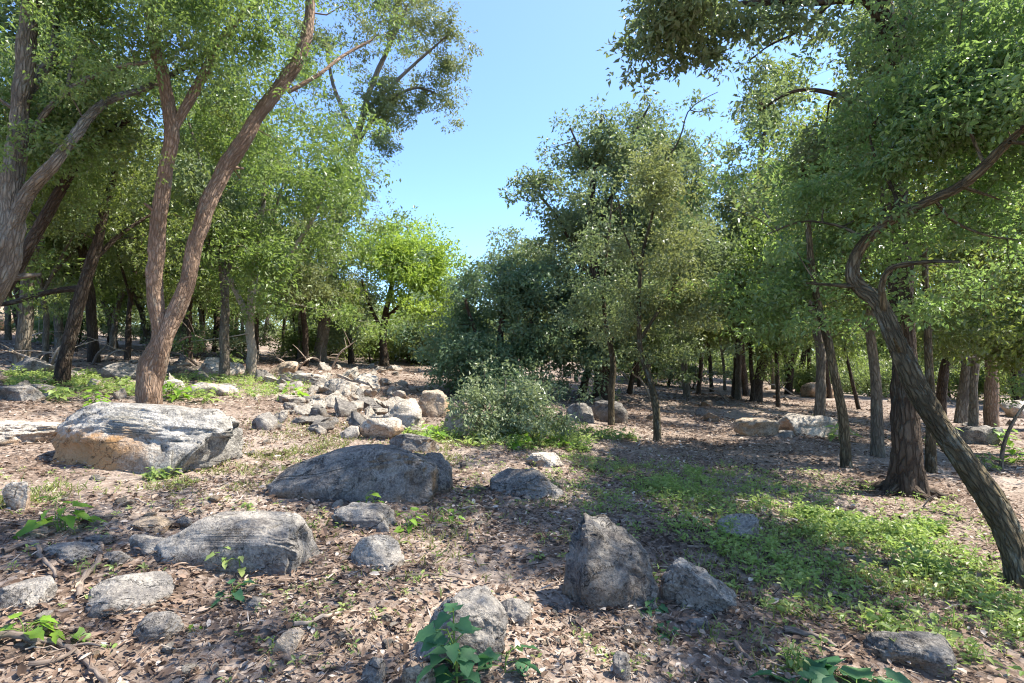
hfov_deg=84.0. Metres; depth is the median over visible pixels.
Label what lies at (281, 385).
stone
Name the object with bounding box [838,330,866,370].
woodland tree
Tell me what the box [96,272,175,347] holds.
woodland tree
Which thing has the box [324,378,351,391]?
stone
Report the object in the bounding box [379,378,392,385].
stone
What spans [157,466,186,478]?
leafy plant
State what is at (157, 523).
stone
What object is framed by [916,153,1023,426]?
woodland tree
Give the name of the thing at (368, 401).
stone
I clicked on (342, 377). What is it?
stone
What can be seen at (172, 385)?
weed
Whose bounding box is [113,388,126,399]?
stone
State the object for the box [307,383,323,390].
stone
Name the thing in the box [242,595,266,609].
stone
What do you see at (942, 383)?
woodland tree
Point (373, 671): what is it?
stone
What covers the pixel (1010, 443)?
weed
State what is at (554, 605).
pebble
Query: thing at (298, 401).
stone
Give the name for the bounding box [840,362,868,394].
bush
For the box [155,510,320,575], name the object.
boulder
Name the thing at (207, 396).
weed
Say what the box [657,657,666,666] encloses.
pebble
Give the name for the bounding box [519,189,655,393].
tree
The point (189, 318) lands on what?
woodland tree
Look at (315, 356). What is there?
dead branch
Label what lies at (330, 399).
stone
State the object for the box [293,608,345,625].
fallen branch
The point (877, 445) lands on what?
woodland tree
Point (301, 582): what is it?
twig
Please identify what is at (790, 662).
leafy plant
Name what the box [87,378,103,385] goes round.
stone
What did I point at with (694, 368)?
bush
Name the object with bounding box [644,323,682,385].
woodland tree
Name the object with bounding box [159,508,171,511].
stone
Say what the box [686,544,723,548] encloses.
twig
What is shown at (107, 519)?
stone
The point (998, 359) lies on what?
woodland tree
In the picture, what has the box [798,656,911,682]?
leafy plant
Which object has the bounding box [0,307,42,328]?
fallen branch
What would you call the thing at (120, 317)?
bush
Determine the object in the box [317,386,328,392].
stone
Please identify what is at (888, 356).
woodland tree
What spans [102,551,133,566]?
stone
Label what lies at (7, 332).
woodland tree
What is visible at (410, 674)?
stone
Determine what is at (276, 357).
dead branch
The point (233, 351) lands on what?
bush
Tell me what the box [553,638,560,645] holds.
pebble
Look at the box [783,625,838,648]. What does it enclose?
fallen branch
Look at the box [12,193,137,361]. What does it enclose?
woodland tree
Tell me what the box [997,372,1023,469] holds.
sapling
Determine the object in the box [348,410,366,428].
stone
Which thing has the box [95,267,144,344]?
woodland tree
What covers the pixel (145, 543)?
boulder
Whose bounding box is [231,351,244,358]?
stone
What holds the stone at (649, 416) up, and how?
on the ground at (494, 573)
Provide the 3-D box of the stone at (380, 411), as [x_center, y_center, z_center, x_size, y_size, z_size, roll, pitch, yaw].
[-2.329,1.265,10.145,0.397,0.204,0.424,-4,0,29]
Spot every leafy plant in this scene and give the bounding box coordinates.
[0,612,65,640]
[12,494,107,539]
[50,623,91,643]
[138,466,171,481]
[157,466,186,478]
[205,546,245,576]
[210,579,256,607]
[238,502,255,510]
[253,635,275,654]
[290,612,306,627]
[358,491,383,502]
[394,507,427,533]
[413,602,501,682]
[421,424,453,438]
[438,506,464,523]
[477,644,541,675]
[508,433,536,449]
[528,549,544,561]
[548,434,570,446]
[641,597,668,616]
[655,621,679,639]
[750,669,816,682]
[775,639,810,672]
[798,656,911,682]
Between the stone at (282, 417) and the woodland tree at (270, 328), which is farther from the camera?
the woodland tree at (270, 328)
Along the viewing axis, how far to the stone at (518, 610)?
2.92 m
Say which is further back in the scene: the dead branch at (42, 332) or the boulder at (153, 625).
the dead branch at (42, 332)
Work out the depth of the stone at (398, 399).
11.90 m
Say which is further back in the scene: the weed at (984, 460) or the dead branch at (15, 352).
the dead branch at (15, 352)
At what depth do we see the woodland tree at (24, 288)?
12.57 m
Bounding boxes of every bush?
[0,292,139,345]
[0,312,15,338]
[14,301,109,342]
[82,320,120,336]
[97,304,138,322]
[97,318,125,330]
[118,308,200,345]
[120,313,145,339]
[133,304,213,340]
[142,318,246,359]
[145,313,212,343]
[178,313,276,356]
[205,325,233,340]
[259,312,350,355]
[259,319,282,341]
[260,318,339,359]
[278,317,368,354]
[317,316,397,360]
[328,315,419,363]
[344,319,400,356]
[347,309,474,366]
[359,327,416,362]
[388,330,431,364]
[392,313,507,365]
[616,352,676,381]
[619,362,680,386]
[652,350,733,389]
[694,351,730,369]
[703,339,770,383]
[703,353,725,373]
[731,350,815,389]
[771,357,856,395]
[779,355,865,391]
[799,348,844,380]
[835,350,923,392]
[838,352,924,396]
[840,359,891,392]
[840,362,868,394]
[923,355,1009,399]
[934,356,1020,401]
[935,363,1019,392]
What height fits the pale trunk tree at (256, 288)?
9.319 m
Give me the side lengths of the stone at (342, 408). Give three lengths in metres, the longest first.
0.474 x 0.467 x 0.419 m
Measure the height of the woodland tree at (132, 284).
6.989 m
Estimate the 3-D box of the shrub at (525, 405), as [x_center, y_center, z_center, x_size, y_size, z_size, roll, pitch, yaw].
[-0.030,1.038,8.731,2.378,1.638,2.218,0,0,35]
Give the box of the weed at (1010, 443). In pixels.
[991,424,1021,447]
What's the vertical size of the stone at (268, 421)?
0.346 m
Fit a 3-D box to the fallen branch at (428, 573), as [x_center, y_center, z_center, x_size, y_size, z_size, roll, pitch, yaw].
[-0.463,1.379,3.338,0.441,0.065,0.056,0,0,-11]
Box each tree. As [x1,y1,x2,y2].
[0,0,177,364]
[0,0,299,306]
[0,21,149,311]
[0,22,82,346]
[0,32,279,298]
[1,74,254,384]
[3,91,118,322]
[4,298,11,339]
[8,293,16,327]
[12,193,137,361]
[13,0,419,403]
[13,188,174,349]
[26,21,190,362]
[42,174,149,351]
[43,136,280,347]
[52,5,425,374]
[76,125,194,359]
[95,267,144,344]
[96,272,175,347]
[109,284,173,343]
[110,159,147,343]
[130,119,353,362]
[131,126,182,353]
[139,25,285,377]
[152,105,271,358]
[168,271,205,342]
[170,248,250,348]
[172,244,267,351]
[177,181,233,352]
[203,192,310,349]
[204,295,238,329]
[234,262,322,355]
[257,139,365,359]
[259,171,372,365]
[262,217,286,343]
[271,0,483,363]
[275,239,314,336]
[283,255,383,363]
[296,210,484,365]
[369,299,392,319]
[384,239,601,403]
[396,271,474,362]
[457,226,575,333]
[498,88,759,400]
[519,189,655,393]
[546,198,672,425]
[558,152,685,393]
[576,92,731,441]
[613,322,664,386]
[640,145,756,396]
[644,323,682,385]
[659,265,722,393]
[661,107,924,468]
[670,0,1023,589]
[671,115,858,401]
[671,327,746,391]
[679,186,765,395]
[680,171,770,399]
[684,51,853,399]
[691,76,943,415]
[695,337,736,389]
[711,202,800,401]
[716,212,810,406]
[725,256,856,394]
[756,338,811,391]
[763,12,972,457]
[770,344,811,389]
[790,1,1023,472]
[800,256,864,398]
[807,272,873,375]
[827,259,885,409]
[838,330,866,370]
[840,161,1023,423]
[846,149,1023,426]
[859,269,943,375]
[861,323,918,369]
[870,253,1023,414]
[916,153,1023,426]
[916,298,981,371]
[931,150,1023,385]
[933,352,982,397]
[937,7,1023,276]
[955,356,1019,400]
[981,303,1023,399]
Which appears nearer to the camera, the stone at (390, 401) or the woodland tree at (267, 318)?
the stone at (390, 401)
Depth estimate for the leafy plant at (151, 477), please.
5.17 m
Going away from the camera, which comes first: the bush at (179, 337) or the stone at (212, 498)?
the stone at (212, 498)
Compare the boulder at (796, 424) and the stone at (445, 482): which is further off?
the boulder at (796, 424)
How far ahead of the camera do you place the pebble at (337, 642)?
2.60 m
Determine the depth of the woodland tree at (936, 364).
33.18 m
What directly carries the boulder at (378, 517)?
on the ground at (494, 573)
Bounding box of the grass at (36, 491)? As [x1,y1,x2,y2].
[0,359,1023,682]
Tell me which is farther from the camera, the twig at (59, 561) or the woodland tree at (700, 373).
the woodland tree at (700, 373)
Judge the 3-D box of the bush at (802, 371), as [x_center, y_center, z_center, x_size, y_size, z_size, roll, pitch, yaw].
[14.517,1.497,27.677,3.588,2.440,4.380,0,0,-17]
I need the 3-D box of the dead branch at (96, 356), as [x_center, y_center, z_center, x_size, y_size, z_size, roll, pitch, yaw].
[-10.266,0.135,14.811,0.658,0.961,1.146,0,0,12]
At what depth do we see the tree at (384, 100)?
23.35 m
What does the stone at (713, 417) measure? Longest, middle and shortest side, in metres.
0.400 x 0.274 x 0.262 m
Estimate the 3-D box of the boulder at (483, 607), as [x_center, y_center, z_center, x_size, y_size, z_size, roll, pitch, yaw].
[-0.241,1.356,2.627,0.452,0.415,0.355,0,0,0]
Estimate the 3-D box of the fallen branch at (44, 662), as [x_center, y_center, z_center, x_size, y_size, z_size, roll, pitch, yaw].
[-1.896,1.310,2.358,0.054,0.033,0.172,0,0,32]
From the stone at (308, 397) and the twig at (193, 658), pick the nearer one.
the twig at (193, 658)
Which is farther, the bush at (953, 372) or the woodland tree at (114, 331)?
the bush at (953, 372)
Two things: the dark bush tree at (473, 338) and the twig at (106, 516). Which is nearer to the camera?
the twig at (106, 516)
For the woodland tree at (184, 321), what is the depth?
23.27 m
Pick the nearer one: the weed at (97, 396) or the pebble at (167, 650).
the pebble at (167, 650)
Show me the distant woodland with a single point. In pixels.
(272, 322)
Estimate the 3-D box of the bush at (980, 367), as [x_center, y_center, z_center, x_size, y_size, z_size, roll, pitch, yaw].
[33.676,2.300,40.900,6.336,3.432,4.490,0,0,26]
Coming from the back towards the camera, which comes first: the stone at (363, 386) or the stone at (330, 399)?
the stone at (363, 386)
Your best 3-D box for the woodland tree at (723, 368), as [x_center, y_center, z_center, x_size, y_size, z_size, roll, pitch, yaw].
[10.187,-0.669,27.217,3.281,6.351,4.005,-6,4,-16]
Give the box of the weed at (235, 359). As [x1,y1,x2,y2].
[230,352,243,362]
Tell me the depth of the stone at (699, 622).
3.09 m
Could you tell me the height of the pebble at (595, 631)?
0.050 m
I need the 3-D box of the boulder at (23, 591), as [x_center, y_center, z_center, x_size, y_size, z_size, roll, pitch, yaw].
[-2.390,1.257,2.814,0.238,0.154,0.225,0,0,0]
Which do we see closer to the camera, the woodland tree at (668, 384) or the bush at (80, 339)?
the bush at (80, 339)
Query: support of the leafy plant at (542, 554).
on the ground at (494, 573)
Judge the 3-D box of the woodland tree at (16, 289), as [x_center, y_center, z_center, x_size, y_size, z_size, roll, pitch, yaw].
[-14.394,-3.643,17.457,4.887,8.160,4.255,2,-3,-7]
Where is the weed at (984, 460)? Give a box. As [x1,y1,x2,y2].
[975,451,1002,471]
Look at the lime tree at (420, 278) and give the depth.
23.74 m
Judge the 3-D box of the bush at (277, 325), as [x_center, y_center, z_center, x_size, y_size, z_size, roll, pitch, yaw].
[-10.244,-0.563,28.184,4.280,2.910,5.225,0,0,-43]
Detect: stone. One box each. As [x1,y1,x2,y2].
[2,481,30,511]
[17,380,30,384]
[31,384,56,391]
[71,370,85,376]
[82,534,118,544]
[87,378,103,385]
[89,474,99,479]
[95,477,106,481]
[102,513,112,521]
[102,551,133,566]
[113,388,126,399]
[114,497,126,502]
[120,499,136,506]
[129,516,174,533]
[143,512,157,516]
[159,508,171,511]
[164,379,184,389]
[167,364,177,371]
[174,362,191,365]
[175,516,192,527]
[178,356,187,361]
[193,508,204,514]
[209,495,220,501]
[222,383,239,389]
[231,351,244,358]
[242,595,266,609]
[251,412,277,430]
[254,369,268,379]
[262,439,269,443]
[264,376,278,382]
[269,361,298,373]
[272,627,304,654]
[274,383,292,391]
[274,410,289,422]
[277,374,291,383]
[278,394,305,402]
[280,372,297,376]
[283,402,296,409]
[284,380,303,389]
[288,397,304,404]
[290,373,327,383]
[290,415,321,424]
[293,404,311,414]
[303,395,319,399]
[304,504,314,511]
[306,417,338,431]
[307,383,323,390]
[308,400,326,407]
[308,405,330,416]
[310,396,324,400]
[312,378,326,385]
[315,424,327,434]
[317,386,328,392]
[318,362,331,369]
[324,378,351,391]
[324,383,339,394]
[325,392,348,404]
[331,499,343,509]
[332,364,340,369]
[334,397,356,416]
[336,374,351,380]
[339,426,360,438]
[341,389,356,401]
[342,372,351,377]
[346,368,359,377]
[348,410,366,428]
[350,374,378,384]
[351,384,363,393]
[351,400,363,410]
[355,388,363,396]
[357,396,377,407]
[359,383,371,389]
[360,417,403,438]
[361,657,385,682]
[364,389,377,396]
[364,405,382,409]
[365,406,374,415]
[367,381,380,392]
[373,398,381,406]
[373,408,388,414]
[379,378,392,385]
[380,398,397,407]
[383,398,421,426]
[387,365,402,370]
[387,386,396,393]
[392,390,405,398]
[393,380,407,385]
[394,396,406,402]
[402,662,435,682]
[403,425,430,434]
[418,389,449,417]
[425,452,452,493]
[443,403,481,435]
[452,509,463,518]
[474,521,486,526]
[482,506,491,510]
[501,598,531,626]
[526,452,563,467]
[566,403,593,422]
[592,396,603,403]
[592,400,627,423]
[612,650,631,680]
[646,413,652,420]
[685,617,709,629]
[695,407,708,416]
[700,400,712,406]
[703,413,719,421]
[734,418,779,435]
[774,430,795,438]
[800,382,833,397]
[959,425,1003,444]
[999,400,1023,417]
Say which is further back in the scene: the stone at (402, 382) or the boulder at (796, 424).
the stone at (402, 382)
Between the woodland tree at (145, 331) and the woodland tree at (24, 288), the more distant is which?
the woodland tree at (145, 331)
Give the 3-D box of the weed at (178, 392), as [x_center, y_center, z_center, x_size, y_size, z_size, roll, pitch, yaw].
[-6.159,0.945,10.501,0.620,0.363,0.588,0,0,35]
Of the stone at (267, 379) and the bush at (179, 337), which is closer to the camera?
the stone at (267, 379)
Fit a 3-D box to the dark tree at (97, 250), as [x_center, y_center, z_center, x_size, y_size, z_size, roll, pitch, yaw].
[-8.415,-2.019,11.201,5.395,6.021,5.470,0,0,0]
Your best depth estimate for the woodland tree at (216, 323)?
25.12 m
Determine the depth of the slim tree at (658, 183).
9.63 m
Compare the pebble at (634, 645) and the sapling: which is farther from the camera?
the sapling
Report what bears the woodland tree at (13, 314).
on the ground at (494, 573)
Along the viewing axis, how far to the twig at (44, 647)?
2.43 m
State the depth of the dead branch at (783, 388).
25.12 m
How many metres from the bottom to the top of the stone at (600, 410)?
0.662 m
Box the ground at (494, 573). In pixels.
[0,325,1023,682]
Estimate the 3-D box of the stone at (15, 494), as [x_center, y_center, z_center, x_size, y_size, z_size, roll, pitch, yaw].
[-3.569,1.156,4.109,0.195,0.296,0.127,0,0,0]
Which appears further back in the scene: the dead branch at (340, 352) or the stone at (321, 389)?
the dead branch at (340, 352)
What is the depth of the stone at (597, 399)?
14.68 m
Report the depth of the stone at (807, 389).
24.56 m
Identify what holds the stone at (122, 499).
on the ground at (494, 573)
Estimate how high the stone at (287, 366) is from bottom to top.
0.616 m
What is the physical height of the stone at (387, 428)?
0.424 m
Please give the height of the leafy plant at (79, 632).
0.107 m
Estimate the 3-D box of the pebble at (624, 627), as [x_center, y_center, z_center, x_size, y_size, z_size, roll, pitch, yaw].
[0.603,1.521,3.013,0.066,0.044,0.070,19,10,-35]
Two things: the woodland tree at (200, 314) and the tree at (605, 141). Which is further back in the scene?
the woodland tree at (200, 314)
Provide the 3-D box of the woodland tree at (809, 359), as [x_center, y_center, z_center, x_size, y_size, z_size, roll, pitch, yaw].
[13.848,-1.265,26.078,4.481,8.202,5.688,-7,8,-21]
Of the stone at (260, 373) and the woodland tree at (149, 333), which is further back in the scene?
the woodland tree at (149, 333)
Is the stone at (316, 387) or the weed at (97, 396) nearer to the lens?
the weed at (97, 396)
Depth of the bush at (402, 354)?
28.89 m
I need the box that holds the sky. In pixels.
[0,0,939,350]
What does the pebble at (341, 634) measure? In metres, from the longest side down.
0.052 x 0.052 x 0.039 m
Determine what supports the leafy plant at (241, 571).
on the ground at (494, 573)
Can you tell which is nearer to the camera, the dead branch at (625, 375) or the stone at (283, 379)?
the stone at (283, 379)
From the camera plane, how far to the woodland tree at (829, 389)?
24.27 m
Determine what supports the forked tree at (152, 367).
on the ground at (494, 573)
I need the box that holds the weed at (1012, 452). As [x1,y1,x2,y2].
[995,447,1023,462]
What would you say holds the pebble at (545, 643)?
on the ground at (494, 573)
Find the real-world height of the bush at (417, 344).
3.608 m
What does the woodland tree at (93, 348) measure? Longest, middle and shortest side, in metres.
10.200 x 5.286 x 4.602 m
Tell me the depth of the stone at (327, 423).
8.25 m
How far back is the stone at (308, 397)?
11.30 m
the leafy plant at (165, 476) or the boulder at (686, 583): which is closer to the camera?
the boulder at (686, 583)
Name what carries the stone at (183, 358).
on the ground at (494, 573)
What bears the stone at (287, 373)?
on the ground at (494, 573)
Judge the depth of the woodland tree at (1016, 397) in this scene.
28.73 m
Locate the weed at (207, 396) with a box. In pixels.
[191,387,223,402]
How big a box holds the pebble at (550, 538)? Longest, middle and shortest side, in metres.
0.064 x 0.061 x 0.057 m
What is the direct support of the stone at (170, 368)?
on the ground at (494, 573)
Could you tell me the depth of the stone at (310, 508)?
4.48 m
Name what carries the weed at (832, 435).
on the ground at (494, 573)
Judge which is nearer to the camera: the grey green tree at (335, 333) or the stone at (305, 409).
the stone at (305, 409)
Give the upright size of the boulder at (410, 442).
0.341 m
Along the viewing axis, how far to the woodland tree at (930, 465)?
8.42 m
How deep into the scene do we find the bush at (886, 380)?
29.25 m
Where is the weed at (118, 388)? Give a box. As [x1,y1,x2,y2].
[101,375,134,395]
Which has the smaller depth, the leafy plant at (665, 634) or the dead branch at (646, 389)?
the leafy plant at (665, 634)
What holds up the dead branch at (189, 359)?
on the ground at (494, 573)
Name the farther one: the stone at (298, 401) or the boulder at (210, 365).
the boulder at (210, 365)
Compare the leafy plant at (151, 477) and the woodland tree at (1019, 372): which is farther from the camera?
the woodland tree at (1019, 372)
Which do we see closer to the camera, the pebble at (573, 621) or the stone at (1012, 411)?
the pebble at (573, 621)
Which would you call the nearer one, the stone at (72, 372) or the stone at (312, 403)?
the stone at (312, 403)
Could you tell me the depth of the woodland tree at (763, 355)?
18.91 m
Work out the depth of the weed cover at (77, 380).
10.50 m
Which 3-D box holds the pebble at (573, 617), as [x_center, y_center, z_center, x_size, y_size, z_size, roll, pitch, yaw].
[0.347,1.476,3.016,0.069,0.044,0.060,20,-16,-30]
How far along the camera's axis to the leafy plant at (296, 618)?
2.73 m
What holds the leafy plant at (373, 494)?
on the ground at (494, 573)
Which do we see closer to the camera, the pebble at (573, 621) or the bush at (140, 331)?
the pebble at (573, 621)
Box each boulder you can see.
[0,384,45,400]
[0,420,60,445]
[0,575,57,610]
[11,357,54,373]
[42,541,100,564]
[50,401,243,477]
[84,571,174,617]
[97,362,137,378]
[128,534,165,555]
[133,611,187,642]
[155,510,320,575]
[187,382,238,395]
[198,357,245,376]
[265,444,439,505]
[331,502,396,531]
[350,534,404,571]
[389,433,439,453]
[408,585,508,664]
[489,468,563,499]
[562,513,658,611]
[657,557,736,615]
[716,513,759,540]
[777,413,837,436]
[863,631,957,677]
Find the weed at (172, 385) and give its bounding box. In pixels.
[162,381,182,398]
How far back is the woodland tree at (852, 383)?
18.91 m
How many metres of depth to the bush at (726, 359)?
33.53 m
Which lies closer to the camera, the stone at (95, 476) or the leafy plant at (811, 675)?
the leafy plant at (811, 675)
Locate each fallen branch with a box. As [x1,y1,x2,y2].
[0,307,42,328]
[0,630,107,682]
[1,540,58,577]
[28,647,76,666]
[75,541,103,597]
[225,581,274,586]
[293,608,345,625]
[395,572,470,580]
[732,640,752,662]
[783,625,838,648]
[898,495,978,518]
[988,553,999,558]
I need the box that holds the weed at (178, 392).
[162,383,195,401]
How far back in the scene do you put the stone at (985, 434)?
11.89 m
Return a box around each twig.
[25,645,65,650]
[57,559,74,565]
[75,535,91,539]
[90,515,118,517]
[113,531,143,537]
[135,498,167,503]
[190,657,213,659]
[298,652,335,657]
[300,581,329,588]
[459,504,485,509]
[605,616,644,627]
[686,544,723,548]
[736,499,774,511]
[821,606,854,617]
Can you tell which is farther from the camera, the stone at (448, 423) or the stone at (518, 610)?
the stone at (448, 423)
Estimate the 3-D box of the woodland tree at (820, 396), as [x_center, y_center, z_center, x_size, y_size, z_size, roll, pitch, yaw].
[7.809,-2.175,13.828,6.564,8.732,5.377,6,-2,-41]
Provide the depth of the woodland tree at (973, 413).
10.36 m
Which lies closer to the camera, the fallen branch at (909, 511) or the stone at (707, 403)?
the fallen branch at (909, 511)
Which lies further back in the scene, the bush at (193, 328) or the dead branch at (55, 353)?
the bush at (193, 328)
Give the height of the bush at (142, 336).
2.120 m
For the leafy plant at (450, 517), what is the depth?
4.46 m
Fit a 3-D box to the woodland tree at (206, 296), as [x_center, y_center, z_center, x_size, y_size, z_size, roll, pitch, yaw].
[-9.792,-3.791,21.302,5.914,9.526,7.221,-3,0,24]
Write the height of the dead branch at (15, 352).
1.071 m
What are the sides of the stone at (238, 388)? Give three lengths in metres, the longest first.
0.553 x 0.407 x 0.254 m
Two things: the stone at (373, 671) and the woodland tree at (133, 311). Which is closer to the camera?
the stone at (373, 671)
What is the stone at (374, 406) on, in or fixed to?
on the ground at (494, 573)
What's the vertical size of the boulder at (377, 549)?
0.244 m
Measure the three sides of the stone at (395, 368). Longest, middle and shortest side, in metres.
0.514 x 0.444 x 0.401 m
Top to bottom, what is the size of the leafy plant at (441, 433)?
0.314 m
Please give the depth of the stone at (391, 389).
13.97 m
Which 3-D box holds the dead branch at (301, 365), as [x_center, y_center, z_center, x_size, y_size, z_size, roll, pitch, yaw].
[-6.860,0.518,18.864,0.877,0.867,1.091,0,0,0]
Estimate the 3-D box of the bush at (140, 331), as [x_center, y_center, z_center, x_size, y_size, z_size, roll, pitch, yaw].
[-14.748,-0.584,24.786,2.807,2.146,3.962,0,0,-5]
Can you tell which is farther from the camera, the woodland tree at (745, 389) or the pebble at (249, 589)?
the woodland tree at (745, 389)
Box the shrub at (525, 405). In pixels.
[443,355,593,442]
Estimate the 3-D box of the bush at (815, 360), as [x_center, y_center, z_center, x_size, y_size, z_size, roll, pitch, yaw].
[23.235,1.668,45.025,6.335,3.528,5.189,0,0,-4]
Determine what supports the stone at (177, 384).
on the ground at (494, 573)
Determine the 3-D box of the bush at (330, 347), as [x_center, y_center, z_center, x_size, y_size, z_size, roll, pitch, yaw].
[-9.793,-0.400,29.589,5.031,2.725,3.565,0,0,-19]
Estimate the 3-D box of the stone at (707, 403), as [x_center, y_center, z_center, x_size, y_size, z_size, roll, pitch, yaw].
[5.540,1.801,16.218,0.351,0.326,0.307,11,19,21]
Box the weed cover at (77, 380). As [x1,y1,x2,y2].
[0,364,641,451]
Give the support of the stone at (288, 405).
on the ground at (494, 573)
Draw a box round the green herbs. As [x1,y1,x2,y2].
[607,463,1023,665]
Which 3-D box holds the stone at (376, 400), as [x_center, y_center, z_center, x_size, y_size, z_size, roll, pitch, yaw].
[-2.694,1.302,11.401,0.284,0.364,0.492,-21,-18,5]
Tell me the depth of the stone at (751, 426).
10.80 m
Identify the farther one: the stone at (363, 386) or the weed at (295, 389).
the stone at (363, 386)
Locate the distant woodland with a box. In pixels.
[11,292,1018,389]
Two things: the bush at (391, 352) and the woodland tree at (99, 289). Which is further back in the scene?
the bush at (391, 352)
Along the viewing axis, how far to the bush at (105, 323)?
34.50 m
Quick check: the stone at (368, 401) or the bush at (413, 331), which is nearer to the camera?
the stone at (368, 401)
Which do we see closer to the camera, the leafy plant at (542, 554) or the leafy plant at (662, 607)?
the leafy plant at (662, 607)
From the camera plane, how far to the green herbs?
4.37 m
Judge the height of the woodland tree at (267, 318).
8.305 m
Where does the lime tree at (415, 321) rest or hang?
on the ground at (494, 573)
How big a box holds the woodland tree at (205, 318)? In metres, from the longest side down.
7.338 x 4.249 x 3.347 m
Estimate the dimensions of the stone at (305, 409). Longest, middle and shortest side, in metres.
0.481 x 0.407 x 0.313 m
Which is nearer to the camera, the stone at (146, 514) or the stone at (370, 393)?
the stone at (146, 514)
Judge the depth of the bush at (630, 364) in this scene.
28.13 m
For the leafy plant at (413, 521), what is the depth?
4.19 m
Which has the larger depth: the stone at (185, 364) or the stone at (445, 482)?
the stone at (185, 364)
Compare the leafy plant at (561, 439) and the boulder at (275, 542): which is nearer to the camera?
the boulder at (275, 542)
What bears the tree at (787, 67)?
on the ground at (494, 573)
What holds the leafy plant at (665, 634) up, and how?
on the ground at (494, 573)
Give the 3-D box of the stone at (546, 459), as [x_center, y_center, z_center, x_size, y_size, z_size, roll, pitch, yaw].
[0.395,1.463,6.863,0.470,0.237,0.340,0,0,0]
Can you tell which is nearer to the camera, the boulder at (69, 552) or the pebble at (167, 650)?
the pebble at (167, 650)
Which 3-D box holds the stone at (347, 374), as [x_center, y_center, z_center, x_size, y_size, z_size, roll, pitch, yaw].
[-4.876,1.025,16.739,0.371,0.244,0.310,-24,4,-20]
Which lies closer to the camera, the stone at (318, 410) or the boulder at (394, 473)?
the boulder at (394, 473)
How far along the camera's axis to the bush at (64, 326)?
21.05 m
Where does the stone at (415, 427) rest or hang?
on the ground at (494, 573)
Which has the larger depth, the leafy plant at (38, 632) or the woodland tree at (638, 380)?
the woodland tree at (638, 380)
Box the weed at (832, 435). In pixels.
[825,423,863,440]
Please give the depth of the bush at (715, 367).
39.26 m
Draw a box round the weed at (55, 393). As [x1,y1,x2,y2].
[45,387,77,401]
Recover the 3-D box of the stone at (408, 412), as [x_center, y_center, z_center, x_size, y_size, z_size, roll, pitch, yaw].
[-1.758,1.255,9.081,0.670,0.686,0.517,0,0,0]
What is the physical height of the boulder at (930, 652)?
0.194 m
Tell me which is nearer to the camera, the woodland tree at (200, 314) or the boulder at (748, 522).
the boulder at (748, 522)
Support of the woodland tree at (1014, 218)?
on the ground at (494, 573)
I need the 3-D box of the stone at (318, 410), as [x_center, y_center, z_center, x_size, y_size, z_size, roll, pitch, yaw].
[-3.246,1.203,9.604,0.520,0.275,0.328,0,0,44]
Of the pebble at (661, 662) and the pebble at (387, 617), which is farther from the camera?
the pebble at (387, 617)
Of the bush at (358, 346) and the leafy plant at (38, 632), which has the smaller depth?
the leafy plant at (38, 632)
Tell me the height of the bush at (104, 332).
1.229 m
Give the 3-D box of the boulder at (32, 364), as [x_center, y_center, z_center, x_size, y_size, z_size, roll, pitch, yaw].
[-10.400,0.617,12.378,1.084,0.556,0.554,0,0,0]
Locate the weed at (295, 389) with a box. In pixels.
[277,381,308,400]
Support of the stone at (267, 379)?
on the ground at (494, 573)
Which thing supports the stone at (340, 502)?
on the ground at (494, 573)
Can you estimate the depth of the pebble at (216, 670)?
2.36 m
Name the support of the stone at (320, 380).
on the ground at (494, 573)
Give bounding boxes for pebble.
[35,610,53,622]
[87,650,102,659]
[161,641,177,653]
[181,663,198,677]
[204,662,218,675]
[242,586,255,593]
[335,638,346,646]
[338,631,346,637]
[381,614,392,621]
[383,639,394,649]
[388,622,397,630]
[541,638,548,645]
[547,535,555,542]
[547,603,557,611]
[550,609,558,619]
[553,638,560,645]
[569,619,577,624]
[569,625,577,632]
[572,614,584,621]
[590,628,599,636]
[620,639,629,646]
[621,624,633,631]
[629,638,639,649]
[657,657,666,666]
[668,666,675,672]
[676,627,683,634]
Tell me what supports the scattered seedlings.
on the ground at (494, 573)
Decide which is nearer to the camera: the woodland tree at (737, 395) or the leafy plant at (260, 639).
the leafy plant at (260, 639)
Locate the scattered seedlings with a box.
[0,447,895,682]
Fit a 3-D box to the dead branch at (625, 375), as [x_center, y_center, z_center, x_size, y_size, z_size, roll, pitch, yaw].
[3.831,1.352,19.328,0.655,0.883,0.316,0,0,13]
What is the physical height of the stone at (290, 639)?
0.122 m
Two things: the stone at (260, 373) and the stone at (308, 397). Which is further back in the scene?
the stone at (260, 373)
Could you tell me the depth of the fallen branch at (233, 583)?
3.12 m
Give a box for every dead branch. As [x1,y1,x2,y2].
[0,343,43,358]
[13,329,62,344]
[14,333,57,357]
[18,339,99,364]
[38,330,77,358]
[85,336,125,360]
[91,328,130,364]
[170,334,198,365]
[172,321,206,344]
[266,349,285,361]
[295,346,318,367]
[297,345,321,361]
[331,331,354,369]
[617,369,633,394]
[626,360,654,398]
[703,382,728,402]
[764,378,794,395]
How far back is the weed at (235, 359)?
16.76 m
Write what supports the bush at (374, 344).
on the ground at (494, 573)
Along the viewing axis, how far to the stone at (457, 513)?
4.68 m
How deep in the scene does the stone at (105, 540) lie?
3.61 m
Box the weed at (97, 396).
[80,389,110,406]
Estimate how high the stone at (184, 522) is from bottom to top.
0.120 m

